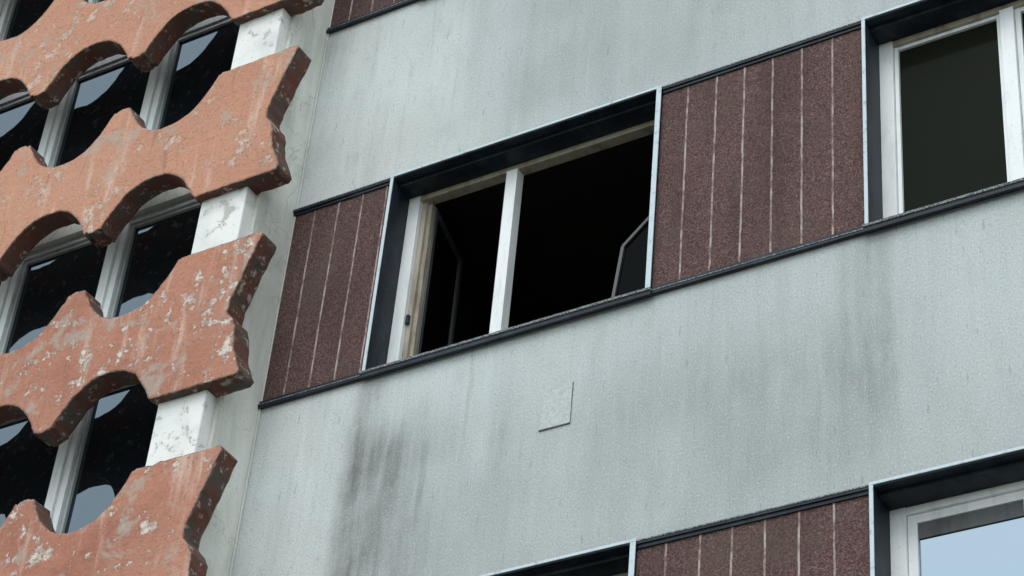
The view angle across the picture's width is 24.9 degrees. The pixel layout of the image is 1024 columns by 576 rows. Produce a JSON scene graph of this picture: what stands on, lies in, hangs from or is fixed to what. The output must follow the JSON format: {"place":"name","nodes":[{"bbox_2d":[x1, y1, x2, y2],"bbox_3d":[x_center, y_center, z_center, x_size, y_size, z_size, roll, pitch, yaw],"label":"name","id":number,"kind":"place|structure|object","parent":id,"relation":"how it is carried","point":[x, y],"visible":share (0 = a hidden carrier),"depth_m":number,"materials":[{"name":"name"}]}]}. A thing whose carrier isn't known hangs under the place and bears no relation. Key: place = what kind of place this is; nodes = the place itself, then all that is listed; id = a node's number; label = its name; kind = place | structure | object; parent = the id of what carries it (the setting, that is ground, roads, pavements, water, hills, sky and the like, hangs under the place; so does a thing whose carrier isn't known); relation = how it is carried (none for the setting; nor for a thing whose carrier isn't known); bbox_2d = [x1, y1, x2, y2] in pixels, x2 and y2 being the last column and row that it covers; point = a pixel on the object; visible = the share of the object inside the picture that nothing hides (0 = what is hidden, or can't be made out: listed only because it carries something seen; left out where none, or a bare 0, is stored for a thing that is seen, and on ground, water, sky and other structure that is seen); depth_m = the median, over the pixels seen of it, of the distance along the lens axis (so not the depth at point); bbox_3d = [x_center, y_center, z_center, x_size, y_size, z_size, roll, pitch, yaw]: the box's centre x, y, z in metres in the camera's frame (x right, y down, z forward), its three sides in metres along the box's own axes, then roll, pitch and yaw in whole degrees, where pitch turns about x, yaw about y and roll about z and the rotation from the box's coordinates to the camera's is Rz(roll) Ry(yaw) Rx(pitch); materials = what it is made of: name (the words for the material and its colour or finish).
{"place":"outdoors","nodes":[
{"label":"outdoors","id":0,"kind":"place"},
{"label":"pavement","id":1,"kind":"structure","parent":0,"visible":0},
{"bbox_2d":[0,0,238,533],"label":"windows","id":2,"kind":"structure","parent":1,"relation":"on","point":[77,479],"depth_m":14.32,"materials":[{"name":"glass"}]},
{"bbox_2d":[199,0,334,575],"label":"balcony partition","id":3,"kind":"object","parent":1,"relation":"on","point":[234,424],"visible":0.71,"depth_m":13.10,"materials":[{"name":"paint"}]},
{"bbox_2d":[0,0,323,575],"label":"decorative concrete screen","id":4,"kind":"object","parent":3,"relation":"attached to","point":[176,345],"visible":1,"depth_m":13.26,"materials":[{"name":"concrete"}]},
{"bbox_3d":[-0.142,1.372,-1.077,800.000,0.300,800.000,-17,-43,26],"label":"ground","id":5,"kind":"structure","parent":0,"visible":0},
{"bbox_2d":[231,0,1023,575],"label":"front wall","id":6,"kind":"structure","parent":5,"relation":"on","point":[867,358],"depth_m":11.50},
{"bbox_2d":[359,85,662,379],"bbox_3d":[0.186,-0.096,12.722,1.765,1.447,0.767,-17,-43,26],"label":"window","id":7,"kind":"structure","parent":6,"relation":"attached to","point":[412,319],"depth_m":12.89,"materials":[{"name":"white metal"}]},
{"bbox_2d":[538,382,573,431],"bbox_3d":[0.223,0.595,11.581,0.180,0.256,0.017,-17,-43,26],"label":"service hatch","id":8,"kind":"object","parent":6,"relation":"attached to","point":[556,408],"visible":1,"depth_m":11.57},
{"bbox_2d":[480,538,636,575],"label":"window","id":9,"kind":"structure","parent":6,"relation":"attached to","point":[618,559],"depth_m":10.91,"materials":[{"name":"black metal"}]},
{"bbox_2d":[261,0,869,575],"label":"cladding panels","id":10,"kind":"object","parent":6,"relation":"attached to","point":[851,538],"visible":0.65,"depth_m":11.89,"materials":[{"name":"brown stone"}]},
{"bbox_2d":[283,0,835,575],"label":"panel joints","id":11,"kind":"object","parent":10,"relation":"attached to","point":[679,256],"visible":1,"depth_m":11.95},
{"bbox_2d":[258,0,868,549],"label":"panel trims","id":12,"kind":"object","parent":10,"relation":"attached to","point":[786,508],"visible":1,"depth_m":11.60,"materials":[{"name":"black metal"}]},
{"bbox_2d":[861,0,1023,233],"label":"window","id":13,"kind":"structure","parent":6,"relation":"attached to","point":[943,101],"depth_m":11.62,"materials":[{"name":"black glass"}]},
{"bbox_2d":[869,446,1023,575],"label":"window","id":14,"kind":"structure","parent":6,"relation":"attached to","point":[962,518],"depth_m":10.10,"materials":[{"name":"white metal"}]}
]}

